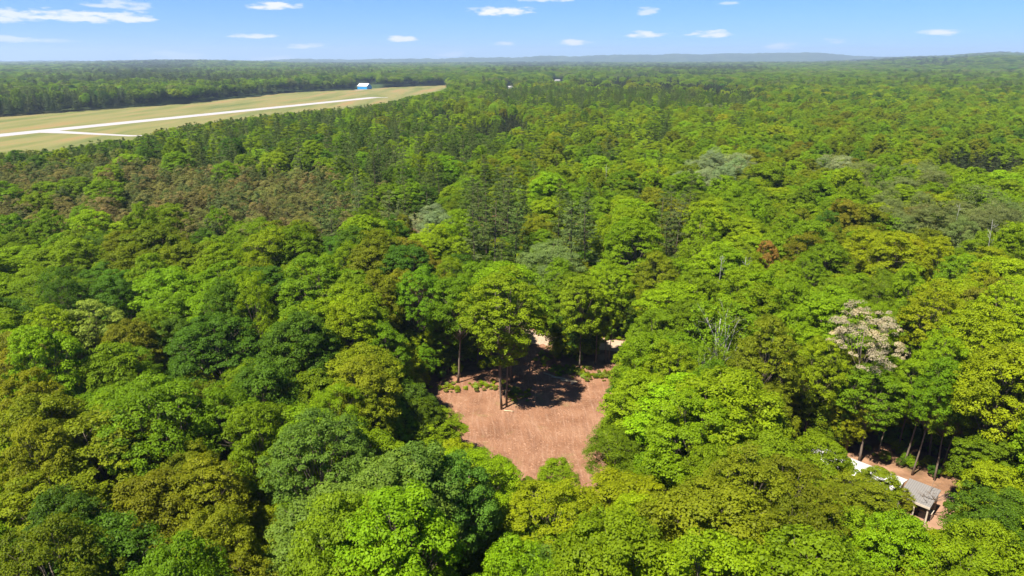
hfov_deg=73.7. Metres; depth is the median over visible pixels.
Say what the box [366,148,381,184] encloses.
pine tree
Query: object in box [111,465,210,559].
broadleaf tree
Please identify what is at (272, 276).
broadleaf tree
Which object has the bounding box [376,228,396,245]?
broadleaf tree
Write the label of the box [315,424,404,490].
broadleaf tree
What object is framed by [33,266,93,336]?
broadleaf tree
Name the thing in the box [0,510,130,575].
broadleaf tree
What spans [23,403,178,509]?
broadleaf tree
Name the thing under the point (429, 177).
pine tree
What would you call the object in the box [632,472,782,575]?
broadleaf tree
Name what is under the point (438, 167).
pine tree
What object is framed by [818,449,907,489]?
cabin
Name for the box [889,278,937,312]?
broadleaf tree
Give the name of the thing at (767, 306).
broadleaf tree
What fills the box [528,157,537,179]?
pine tree
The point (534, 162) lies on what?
pine tree
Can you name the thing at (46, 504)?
broadleaf tree
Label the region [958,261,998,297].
broadleaf tree
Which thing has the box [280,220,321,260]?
broadleaf tree
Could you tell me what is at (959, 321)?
broadleaf tree
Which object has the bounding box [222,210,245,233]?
larch tree
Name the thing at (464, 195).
pine tree
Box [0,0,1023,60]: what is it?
sky
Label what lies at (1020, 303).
broadleaf tree
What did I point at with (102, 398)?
broadleaf tree
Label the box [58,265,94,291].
broadleaf tree
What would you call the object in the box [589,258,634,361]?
broadleaf tree
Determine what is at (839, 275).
broadleaf tree
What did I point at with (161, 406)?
broadleaf tree
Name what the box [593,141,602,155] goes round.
pine tree
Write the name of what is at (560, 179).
pine tree
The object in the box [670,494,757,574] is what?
broadleaf tree
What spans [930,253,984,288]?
broadleaf tree
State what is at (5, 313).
broadleaf tree
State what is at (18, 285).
broadleaf tree
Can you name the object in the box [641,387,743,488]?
broadleaf tree
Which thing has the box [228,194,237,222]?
spruce tree
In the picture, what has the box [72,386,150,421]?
broadleaf tree
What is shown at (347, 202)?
pine tree
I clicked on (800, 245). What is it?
broadleaf tree
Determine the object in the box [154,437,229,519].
broadleaf tree
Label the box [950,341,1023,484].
broadleaf tree
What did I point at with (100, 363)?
broadleaf tree
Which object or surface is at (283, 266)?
broadleaf tree
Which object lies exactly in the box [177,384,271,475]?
broadleaf tree
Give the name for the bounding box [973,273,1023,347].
broadleaf tree
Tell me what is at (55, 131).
taxiway
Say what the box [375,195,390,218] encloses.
larch tree
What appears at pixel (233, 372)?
broadleaf tree
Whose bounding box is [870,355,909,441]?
broadleaf tree
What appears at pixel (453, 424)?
broadleaf tree
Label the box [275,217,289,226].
larch tree
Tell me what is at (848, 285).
broadleaf tree
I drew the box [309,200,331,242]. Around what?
pine tree
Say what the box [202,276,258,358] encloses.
broadleaf tree
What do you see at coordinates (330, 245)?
broadleaf tree
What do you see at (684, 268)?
broadleaf tree
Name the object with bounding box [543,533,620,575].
broadleaf tree
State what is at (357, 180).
spruce tree
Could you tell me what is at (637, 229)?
broadleaf tree
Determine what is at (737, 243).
broadleaf tree
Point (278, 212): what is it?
larch tree
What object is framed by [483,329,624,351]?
sand track
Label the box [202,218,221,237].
larch tree
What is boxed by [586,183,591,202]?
spruce tree
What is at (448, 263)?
broadleaf tree
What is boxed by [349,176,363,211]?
pine tree
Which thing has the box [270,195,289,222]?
larch tree
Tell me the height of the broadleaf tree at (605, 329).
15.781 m
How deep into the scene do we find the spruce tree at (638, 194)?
184.34 m
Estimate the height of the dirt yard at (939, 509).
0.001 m
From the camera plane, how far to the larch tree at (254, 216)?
167.14 m
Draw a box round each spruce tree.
[202,166,219,199]
[205,194,211,229]
[214,178,221,229]
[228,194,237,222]
[253,192,266,215]
[260,162,264,201]
[351,169,359,204]
[364,154,369,174]
[394,201,401,227]
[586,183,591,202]
[634,178,642,199]
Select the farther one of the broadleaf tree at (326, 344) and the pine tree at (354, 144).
the pine tree at (354, 144)
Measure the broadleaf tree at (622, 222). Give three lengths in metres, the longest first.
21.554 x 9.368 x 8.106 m
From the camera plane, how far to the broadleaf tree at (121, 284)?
106.91 m
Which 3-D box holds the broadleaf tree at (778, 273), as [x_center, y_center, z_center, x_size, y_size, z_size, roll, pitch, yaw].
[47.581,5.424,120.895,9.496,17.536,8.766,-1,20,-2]
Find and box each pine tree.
[292,138,309,174]
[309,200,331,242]
[319,192,341,242]
[331,141,342,171]
[335,186,354,228]
[343,142,358,172]
[343,144,362,201]
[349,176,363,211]
[350,180,366,214]
[351,143,363,183]
[360,177,370,205]
[363,174,379,201]
[364,139,381,180]
[366,132,385,181]
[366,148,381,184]
[367,144,381,200]
[372,137,389,182]
[379,144,391,180]
[379,190,397,226]
[381,140,394,201]
[389,146,400,173]
[393,156,411,216]
[396,137,403,160]
[397,176,413,222]
[398,146,410,160]
[414,159,426,204]
[414,172,436,220]
[415,145,423,208]
[420,166,437,208]
[421,144,427,166]
[426,157,443,194]
[431,156,446,193]
[456,180,483,233]
[457,134,469,160]
[460,161,471,186]
[462,126,479,164]
[465,174,482,218]
[466,178,480,223]
[469,181,493,234]
[471,175,497,242]
[477,183,498,253]
[479,156,490,228]
[479,162,496,214]
[487,164,506,223]
[488,172,512,235]
[492,238,510,273]
[494,177,514,235]
[496,167,515,234]
[497,180,517,235]
[502,185,530,249]
[502,201,531,267]
[505,185,537,249]
[506,164,520,233]
[516,140,524,156]
[525,161,539,189]
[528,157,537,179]
[534,143,546,171]
[547,192,570,270]
[554,178,565,204]
[556,192,577,250]
[558,197,580,256]
[566,191,594,250]
[570,199,601,264]
[572,187,594,237]
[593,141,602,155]
[603,135,617,161]
[648,148,663,185]
[651,188,674,250]
[656,185,681,256]
[660,194,690,257]
[680,171,698,205]
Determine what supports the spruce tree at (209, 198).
on the ground at (944, 484)
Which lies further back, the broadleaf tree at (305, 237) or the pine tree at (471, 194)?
the pine tree at (471, 194)
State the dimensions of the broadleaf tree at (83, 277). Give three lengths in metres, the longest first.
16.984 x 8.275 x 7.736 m
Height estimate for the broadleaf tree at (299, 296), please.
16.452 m
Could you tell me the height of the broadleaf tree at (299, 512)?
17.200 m
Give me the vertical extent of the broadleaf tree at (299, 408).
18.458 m
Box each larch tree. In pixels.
[92,215,111,238]
[178,209,199,237]
[180,218,201,238]
[189,207,208,223]
[192,208,215,227]
[199,218,221,234]
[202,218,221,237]
[211,205,236,230]
[219,209,241,231]
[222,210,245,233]
[235,205,254,221]
[238,221,258,239]
[245,214,264,236]
[246,198,268,220]
[249,210,265,226]
[258,202,274,220]
[269,201,289,224]
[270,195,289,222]
[274,198,298,221]
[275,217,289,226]
[278,202,295,227]
[285,212,302,225]
[291,210,306,221]
[297,216,315,225]
[298,199,317,218]
[299,198,322,215]
[306,211,321,223]
[308,214,331,236]
[310,216,332,237]
[317,190,336,218]
[328,190,347,209]
[328,209,341,228]
[335,211,355,234]
[338,213,353,228]
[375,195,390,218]
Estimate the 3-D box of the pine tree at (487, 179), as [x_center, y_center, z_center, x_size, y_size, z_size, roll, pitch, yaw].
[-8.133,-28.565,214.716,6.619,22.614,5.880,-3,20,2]
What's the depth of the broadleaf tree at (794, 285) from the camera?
109.26 m
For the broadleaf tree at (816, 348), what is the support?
on the ground at (944, 484)
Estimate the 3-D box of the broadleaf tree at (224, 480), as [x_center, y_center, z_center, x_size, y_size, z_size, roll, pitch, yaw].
[-28.772,24.338,65.789,10.052,16.666,10.389,-16,19,-35]
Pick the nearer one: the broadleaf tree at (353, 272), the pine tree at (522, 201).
the broadleaf tree at (353, 272)
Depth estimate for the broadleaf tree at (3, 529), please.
58.28 m
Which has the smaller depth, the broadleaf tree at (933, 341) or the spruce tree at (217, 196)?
the broadleaf tree at (933, 341)
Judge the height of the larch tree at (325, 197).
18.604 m
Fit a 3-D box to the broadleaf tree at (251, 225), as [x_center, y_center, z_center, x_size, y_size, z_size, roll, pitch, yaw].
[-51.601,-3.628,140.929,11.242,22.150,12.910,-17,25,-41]
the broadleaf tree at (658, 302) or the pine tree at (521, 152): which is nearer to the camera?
the broadleaf tree at (658, 302)
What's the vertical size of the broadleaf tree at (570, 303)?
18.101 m
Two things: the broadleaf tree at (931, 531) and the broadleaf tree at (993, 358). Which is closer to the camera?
the broadleaf tree at (931, 531)
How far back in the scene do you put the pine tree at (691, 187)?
177.64 m
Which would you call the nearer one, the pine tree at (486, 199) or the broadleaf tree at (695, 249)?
the broadleaf tree at (695, 249)
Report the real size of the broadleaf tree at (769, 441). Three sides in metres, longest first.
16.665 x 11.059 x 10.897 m
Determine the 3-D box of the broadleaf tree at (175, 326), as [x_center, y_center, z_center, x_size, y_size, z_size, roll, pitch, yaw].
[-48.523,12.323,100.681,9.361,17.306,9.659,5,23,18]
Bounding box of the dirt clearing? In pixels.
[425,343,620,492]
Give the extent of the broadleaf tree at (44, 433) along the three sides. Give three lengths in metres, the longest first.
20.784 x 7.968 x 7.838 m
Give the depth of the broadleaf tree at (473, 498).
60.24 m
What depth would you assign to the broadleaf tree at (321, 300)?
103.14 m
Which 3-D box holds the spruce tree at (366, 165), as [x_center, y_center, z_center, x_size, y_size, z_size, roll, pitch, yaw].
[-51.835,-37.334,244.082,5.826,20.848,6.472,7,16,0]
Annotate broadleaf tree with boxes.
[0,272,38,300]
[0,286,8,297]
[0,296,15,327]
[0,297,53,323]
[0,307,50,353]
[0,318,44,366]
[0,324,88,411]
[0,331,63,397]
[0,347,36,407]
[0,366,77,463]
[0,391,97,484]
[0,416,86,525]
[0,439,50,497]
[0,466,128,561]
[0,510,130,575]
[0,511,27,575]
[1,270,99,309]
[7,265,60,300]
[10,483,120,575]
[14,289,70,324]
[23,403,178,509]
[24,303,92,373]
[28,302,86,372]
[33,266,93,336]
[40,509,172,575]
[46,235,106,275]
[57,298,126,363]
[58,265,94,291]
[61,275,103,320]
[65,278,113,331]
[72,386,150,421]
[73,341,158,395]
[75,259,127,300]
[75,380,172,482]
[85,275,144,335]
[92,368,225,484]
[95,243,159,299]
[96,268,147,318]
[99,317,168,374]
[101,345,169,400]
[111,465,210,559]
[117,221,185,274]
[121,529,235,575]
[122,252,173,312]
[125,265,209,320]
[131,309,182,365]
[140,290,202,356]
[142,315,210,378]
[144,451,264,548]
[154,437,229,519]
[155,252,194,284]
[157,240,200,297]
[162,309,263,387]
[165,378,228,452]
[170,241,235,297]
[170,380,225,449]
[170,504,266,575]
[174,265,207,308]
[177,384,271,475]
[186,277,264,355]
[192,259,263,311]
[193,242,250,274]
[197,242,244,257]
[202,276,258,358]
[209,265,300,321]
[212,268,269,332]
[218,540,279,575]
[219,357,281,420]
[220,401,305,505]
[224,358,303,437]
[231,216,284,261]
[232,270,278,355]
[238,260,275,300]
[241,227,295,265]
[254,270,279,332]
[255,310,343,396]
[256,406,375,521]
[258,481,374,575]
[261,368,348,442]
[264,304,341,380]
[264,402,358,494]
[268,224,326,266]
[271,262,318,299]
[271,300,348,375]
[275,252,345,313]
[277,489,412,575]
[278,282,326,316]
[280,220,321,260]
[280,298,323,340]
[302,553,375,575]
[306,341,403,408]
[307,379,371,447]
[311,252,345,281]
[312,302,366,379]
[314,282,393,345]
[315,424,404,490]
[319,236,350,258]
[320,234,339,250]
[320,477,469,575]
[321,267,376,297]
[323,271,368,317]
[323,288,391,351]
[326,354,403,430]
[328,445,469,573]
[332,225,372,268]
[332,238,368,277]
[332,385,396,453]
[340,246,401,299]
[344,227,405,285]
[345,214,389,244]
[359,269,404,330]
[366,320,411,377]
[368,439,467,565]
[374,244,436,295]
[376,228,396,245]
[378,267,425,317]
[378,344,413,381]
[388,236,434,281]
[392,263,446,332]
[396,213,415,236]
[398,404,469,447]
[408,232,452,260]
[412,257,447,298]
[412,449,504,565]
[420,223,451,258]
[420,235,451,260]
[423,275,491,382]
[423,305,469,374]
[432,255,467,295]
[435,235,472,271]
[436,253,474,279]
[442,445,523,559]
[453,264,549,409]
[457,260,502,365]
[459,260,550,382]
[468,531,554,575]
[504,542,556,575]
[515,239,587,296]
[541,257,572,320]
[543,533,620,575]
[544,500,684,575]
[550,270,588,355]
[557,273,607,367]
[580,282,619,364]
[580,466,676,519]
[583,262,638,302]
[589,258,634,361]
[596,368,673,436]
[599,218,666,277]
[599,490,671,571]
[602,216,641,269]
[608,331,681,402]
[622,372,734,453]
[627,308,690,361]
[629,250,678,299]
[631,280,715,333]
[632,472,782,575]
[632,527,773,575]
[636,339,698,399]
[639,287,684,318]
[641,331,709,371]
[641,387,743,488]
[646,257,691,287]
[657,298,713,349]
[668,269,720,320]
[669,365,795,459]
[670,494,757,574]
[676,442,750,532]
[677,207,724,268]
[685,239,744,297]
[693,357,734,427]
[693,439,795,538]
[696,246,751,285]
[696,279,731,329]
[715,261,767,335]
[715,423,810,505]
[717,239,755,272]
[721,282,792,347]
[724,267,771,305]
[726,345,782,395]
[728,524,900,575]
[731,269,793,336]
[731,314,808,397]
[735,235,775,266]
[735,243,768,268]
[737,383,801,443]
[738,453,851,557]
[741,307,824,371]
[745,495,852,575]
[751,240,779,268]
[767,260,810,302]
[773,270,807,301]
[775,273,811,324]
[779,230,827,276]
[789,334,852,441]
[791,428,859,489]
[792,284,875,362]
[793,251,827,290]
[795,286,834,328]
[796,242,855,289]
[811,277,863,335]
[812,273,858,289]
[813,349,874,409]
[817,467,902,535]
[826,254,860,275]
[826,299,910,450]
[836,272,874,298]
[841,228,891,273]
[844,301,898,362]
[850,508,935,575]
[852,524,970,575]
[854,230,926,278]
[854,265,920,306]
[861,285,897,336]
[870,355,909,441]
[875,298,938,359]
[881,261,929,337]
[887,367,923,448]
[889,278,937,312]
[892,348,958,466]
[895,278,969,354]
[896,532,1016,575]
[907,323,971,460]
[917,366,977,480]
[918,234,957,283]
[922,277,985,317]
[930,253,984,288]
[933,273,988,320]
[934,298,995,358]
[934,301,1020,441]
[934,517,1023,575]
[939,397,983,470]
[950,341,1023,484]
[953,507,1023,575]
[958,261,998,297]
[960,276,1023,327]
[960,401,1008,462]
[961,255,1023,287]
[962,311,1023,361]
[968,341,1023,460]
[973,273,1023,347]
[994,338,1023,413]
[998,278,1023,329]
[1013,301,1022,321]
[1014,565,1023,575]
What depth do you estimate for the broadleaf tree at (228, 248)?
135.35 m
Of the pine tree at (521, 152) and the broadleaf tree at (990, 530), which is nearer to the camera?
the broadleaf tree at (990, 530)
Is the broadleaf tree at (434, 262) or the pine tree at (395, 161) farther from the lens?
the pine tree at (395, 161)
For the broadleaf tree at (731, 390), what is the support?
on the ground at (944, 484)
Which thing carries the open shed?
on the dirt yard at (939, 509)
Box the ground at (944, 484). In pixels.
[0,78,1004,573]
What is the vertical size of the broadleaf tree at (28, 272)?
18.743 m
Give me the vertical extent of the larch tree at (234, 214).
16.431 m
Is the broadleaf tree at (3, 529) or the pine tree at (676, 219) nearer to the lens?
the broadleaf tree at (3, 529)
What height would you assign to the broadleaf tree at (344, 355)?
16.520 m
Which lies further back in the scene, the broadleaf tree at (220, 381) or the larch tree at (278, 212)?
the larch tree at (278, 212)
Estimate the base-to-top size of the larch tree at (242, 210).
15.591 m
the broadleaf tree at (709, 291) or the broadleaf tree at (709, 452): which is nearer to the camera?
the broadleaf tree at (709, 452)
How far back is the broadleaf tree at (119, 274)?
116.34 m
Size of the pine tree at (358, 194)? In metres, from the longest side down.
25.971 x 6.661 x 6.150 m
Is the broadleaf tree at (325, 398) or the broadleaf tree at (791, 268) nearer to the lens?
the broadleaf tree at (325, 398)
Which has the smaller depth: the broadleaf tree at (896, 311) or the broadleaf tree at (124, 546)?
the broadleaf tree at (124, 546)
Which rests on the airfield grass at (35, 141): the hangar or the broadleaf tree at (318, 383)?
the hangar
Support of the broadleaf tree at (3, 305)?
on the ground at (944, 484)
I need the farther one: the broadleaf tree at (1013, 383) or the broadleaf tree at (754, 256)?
the broadleaf tree at (754, 256)
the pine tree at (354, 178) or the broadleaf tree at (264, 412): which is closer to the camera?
the broadleaf tree at (264, 412)
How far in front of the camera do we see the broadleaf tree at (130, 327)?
93.43 m
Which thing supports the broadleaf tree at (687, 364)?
on the ground at (944, 484)
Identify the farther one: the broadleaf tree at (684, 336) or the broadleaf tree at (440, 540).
the broadleaf tree at (684, 336)
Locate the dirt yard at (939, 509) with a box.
[901,493,964,529]
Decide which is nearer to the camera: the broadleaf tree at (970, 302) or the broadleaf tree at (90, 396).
the broadleaf tree at (90, 396)
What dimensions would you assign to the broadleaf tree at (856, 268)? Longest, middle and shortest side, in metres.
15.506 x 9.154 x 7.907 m
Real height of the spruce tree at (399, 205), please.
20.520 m
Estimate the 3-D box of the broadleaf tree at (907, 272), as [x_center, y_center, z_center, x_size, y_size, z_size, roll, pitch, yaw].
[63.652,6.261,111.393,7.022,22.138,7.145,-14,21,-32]
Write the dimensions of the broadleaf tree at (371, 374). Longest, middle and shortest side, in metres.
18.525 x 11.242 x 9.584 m
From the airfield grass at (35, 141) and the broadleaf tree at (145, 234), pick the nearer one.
the broadleaf tree at (145, 234)
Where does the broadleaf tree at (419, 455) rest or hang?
on the ground at (944, 484)
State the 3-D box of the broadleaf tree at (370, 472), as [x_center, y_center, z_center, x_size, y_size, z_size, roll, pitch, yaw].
[-10.035,23.744,61.320,12.192,20.708,12.299,10,21,27]
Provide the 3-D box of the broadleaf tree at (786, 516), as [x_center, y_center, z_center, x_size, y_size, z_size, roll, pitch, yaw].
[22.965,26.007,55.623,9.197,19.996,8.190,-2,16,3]
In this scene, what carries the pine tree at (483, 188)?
on the ground at (944, 484)
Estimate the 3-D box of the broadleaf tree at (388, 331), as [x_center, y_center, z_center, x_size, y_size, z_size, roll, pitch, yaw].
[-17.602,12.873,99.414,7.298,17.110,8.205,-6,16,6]
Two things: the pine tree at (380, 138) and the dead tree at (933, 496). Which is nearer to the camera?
the dead tree at (933, 496)
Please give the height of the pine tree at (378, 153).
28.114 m
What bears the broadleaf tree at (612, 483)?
on the ground at (944, 484)
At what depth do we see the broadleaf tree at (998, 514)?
57.17 m
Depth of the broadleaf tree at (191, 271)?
117.76 m
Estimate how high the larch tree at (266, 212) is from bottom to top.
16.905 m
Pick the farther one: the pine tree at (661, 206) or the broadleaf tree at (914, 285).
the pine tree at (661, 206)
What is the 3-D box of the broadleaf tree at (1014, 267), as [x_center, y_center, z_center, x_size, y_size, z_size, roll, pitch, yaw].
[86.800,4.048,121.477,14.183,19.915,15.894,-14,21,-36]
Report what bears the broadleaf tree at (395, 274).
on the ground at (944, 484)
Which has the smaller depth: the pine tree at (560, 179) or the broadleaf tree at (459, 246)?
the broadleaf tree at (459, 246)
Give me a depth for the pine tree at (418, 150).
239.07 m
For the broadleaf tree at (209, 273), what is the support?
on the ground at (944, 484)
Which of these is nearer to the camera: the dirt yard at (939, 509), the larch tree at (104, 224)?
the dirt yard at (939, 509)
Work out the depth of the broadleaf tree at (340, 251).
128.16 m
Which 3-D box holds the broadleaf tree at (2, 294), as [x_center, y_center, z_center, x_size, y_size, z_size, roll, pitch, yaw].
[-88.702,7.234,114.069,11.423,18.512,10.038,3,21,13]
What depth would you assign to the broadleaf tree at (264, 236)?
130.63 m
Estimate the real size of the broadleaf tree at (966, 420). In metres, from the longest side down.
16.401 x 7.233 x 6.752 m
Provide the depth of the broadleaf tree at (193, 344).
90.06 m
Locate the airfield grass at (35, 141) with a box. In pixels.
[0,85,445,171]
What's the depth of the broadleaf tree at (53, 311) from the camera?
95.67 m
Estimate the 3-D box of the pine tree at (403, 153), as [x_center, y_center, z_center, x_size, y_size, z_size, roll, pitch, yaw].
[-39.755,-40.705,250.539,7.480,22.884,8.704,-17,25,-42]
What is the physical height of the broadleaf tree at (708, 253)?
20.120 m
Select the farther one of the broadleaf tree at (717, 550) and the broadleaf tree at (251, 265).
the broadleaf tree at (251, 265)
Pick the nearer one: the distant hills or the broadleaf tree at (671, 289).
the broadleaf tree at (671, 289)
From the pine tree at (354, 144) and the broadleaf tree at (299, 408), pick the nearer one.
the broadleaf tree at (299, 408)
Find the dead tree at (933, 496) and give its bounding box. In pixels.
[919,479,951,520]
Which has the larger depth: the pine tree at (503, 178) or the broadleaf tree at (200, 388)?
the pine tree at (503, 178)
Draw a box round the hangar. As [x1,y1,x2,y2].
[357,83,371,88]
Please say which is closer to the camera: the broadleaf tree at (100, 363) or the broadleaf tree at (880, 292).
the broadleaf tree at (100, 363)
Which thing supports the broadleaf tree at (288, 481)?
on the ground at (944, 484)
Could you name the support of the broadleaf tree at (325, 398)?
on the ground at (944, 484)
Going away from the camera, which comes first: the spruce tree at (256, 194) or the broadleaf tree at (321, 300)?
the broadleaf tree at (321, 300)
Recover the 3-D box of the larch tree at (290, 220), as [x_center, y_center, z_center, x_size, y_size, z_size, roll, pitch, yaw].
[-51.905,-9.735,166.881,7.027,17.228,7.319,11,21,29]
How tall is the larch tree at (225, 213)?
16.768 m
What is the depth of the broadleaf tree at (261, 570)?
54.33 m
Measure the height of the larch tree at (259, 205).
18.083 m
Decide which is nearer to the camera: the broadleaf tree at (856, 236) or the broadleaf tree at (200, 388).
the broadleaf tree at (200, 388)
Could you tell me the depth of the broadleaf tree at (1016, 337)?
98.22 m
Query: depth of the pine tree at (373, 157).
223.28 m
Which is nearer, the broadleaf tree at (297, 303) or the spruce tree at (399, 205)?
the broadleaf tree at (297, 303)
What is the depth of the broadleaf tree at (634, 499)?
61.43 m
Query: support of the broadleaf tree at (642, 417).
on the ground at (944, 484)
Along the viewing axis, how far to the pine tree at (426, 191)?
180.39 m
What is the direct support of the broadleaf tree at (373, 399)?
on the ground at (944, 484)
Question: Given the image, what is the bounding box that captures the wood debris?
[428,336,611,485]
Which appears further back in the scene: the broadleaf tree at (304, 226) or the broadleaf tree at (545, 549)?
the broadleaf tree at (304, 226)
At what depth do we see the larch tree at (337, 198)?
184.21 m
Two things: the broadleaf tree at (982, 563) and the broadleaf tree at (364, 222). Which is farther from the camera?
the broadleaf tree at (364, 222)
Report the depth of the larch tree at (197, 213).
176.28 m
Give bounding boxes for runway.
[0,97,376,136]
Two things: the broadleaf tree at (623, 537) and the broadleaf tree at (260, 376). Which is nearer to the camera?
the broadleaf tree at (623, 537)
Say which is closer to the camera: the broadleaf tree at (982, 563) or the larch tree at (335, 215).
the broadleaf tree at (982, 563)
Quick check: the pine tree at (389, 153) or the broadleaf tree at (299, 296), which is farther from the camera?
the pine tree at (389, 153)
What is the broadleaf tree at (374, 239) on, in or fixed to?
on the ground at (944, 484)
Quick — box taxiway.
[38,130,141,135]
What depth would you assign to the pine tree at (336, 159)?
238.33 m
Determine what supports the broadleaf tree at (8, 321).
on the ground at (944, 484)
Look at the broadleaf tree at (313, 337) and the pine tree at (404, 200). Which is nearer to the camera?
the broadleaf tree at (313, 337)
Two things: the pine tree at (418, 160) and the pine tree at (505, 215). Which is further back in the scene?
the pine tree at (418, 160)
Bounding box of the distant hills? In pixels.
[0,52,893,61]
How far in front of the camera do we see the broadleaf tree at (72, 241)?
127.76 m
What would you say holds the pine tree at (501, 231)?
on the ground at (944, 484)
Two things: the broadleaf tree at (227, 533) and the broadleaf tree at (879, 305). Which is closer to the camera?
the broadleaf tree at (227, 533)
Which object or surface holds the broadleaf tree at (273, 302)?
on the ground at (944, 484)
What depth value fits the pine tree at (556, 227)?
148.42 m
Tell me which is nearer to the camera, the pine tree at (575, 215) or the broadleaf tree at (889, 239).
the broadleaf tree at (889, 239)
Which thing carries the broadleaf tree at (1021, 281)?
on the ground at (944, 484)
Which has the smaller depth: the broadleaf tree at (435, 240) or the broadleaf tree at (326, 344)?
the broadleaf tree at (326, 344)
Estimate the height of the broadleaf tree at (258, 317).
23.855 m
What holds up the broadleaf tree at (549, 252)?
on the ground at (944, 484)
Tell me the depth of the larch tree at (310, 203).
182.42 m
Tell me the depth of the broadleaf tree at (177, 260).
125.40 m
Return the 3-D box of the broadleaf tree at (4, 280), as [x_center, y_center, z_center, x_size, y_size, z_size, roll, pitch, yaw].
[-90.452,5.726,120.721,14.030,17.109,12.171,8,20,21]
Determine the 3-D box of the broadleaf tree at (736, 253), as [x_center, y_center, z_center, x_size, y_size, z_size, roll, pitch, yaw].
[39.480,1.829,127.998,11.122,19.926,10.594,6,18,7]
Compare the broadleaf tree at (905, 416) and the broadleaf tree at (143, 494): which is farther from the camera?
the broadleaf tree at (905, 416)
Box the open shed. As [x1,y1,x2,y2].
[900,478,940,524]
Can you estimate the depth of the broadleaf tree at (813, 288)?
113.69 m
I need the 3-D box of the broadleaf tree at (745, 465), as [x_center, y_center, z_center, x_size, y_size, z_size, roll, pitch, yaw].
[20.697,23.557,61.707,9.752,20.967,9.783,0,15,21]
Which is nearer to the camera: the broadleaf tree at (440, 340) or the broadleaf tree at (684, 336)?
the broadleaf tree at (684, 336)
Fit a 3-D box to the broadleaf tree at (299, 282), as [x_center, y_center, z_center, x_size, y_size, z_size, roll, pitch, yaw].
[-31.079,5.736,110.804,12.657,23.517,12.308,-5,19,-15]
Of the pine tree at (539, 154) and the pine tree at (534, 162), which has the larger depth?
the pine tree at (539, 154)
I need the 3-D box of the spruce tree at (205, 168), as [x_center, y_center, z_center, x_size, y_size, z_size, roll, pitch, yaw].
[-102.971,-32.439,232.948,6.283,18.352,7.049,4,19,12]
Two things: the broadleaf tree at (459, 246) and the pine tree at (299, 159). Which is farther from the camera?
the pine tree at (299, 159)
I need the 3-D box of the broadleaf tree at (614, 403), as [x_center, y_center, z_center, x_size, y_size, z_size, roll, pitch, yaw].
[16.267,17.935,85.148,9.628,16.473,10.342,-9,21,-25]
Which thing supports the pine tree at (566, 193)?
on the ground at (944, 484)
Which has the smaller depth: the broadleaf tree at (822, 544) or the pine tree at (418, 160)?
the broadleaf tree at (822, 544)
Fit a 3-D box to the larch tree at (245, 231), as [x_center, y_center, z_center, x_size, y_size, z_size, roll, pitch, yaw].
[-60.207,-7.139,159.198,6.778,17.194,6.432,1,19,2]
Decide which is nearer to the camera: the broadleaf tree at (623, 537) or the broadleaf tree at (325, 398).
the broadleaf tree at (623, 537)
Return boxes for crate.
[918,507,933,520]
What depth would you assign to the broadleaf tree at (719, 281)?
118.10 m
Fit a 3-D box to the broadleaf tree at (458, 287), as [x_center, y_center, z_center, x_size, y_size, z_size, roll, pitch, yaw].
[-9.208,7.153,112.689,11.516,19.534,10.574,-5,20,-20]
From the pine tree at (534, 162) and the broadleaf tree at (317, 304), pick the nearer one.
the broadleaf tree at (317, 304)
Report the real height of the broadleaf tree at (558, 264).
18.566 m
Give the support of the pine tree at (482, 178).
on the ground at (944, 484)
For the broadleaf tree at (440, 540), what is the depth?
50.05 m
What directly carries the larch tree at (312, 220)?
on the ground at (944, 484)
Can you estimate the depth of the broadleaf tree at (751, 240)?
142.26 m
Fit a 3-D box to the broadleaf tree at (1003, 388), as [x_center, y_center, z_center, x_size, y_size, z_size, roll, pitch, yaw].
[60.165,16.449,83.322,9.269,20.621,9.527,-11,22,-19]
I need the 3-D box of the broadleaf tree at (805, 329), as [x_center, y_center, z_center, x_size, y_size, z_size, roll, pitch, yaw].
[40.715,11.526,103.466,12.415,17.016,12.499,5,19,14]
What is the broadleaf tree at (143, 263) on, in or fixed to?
on the ground at (944, 484)
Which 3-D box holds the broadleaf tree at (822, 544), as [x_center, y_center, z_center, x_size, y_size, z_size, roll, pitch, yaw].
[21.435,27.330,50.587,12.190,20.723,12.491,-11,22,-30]

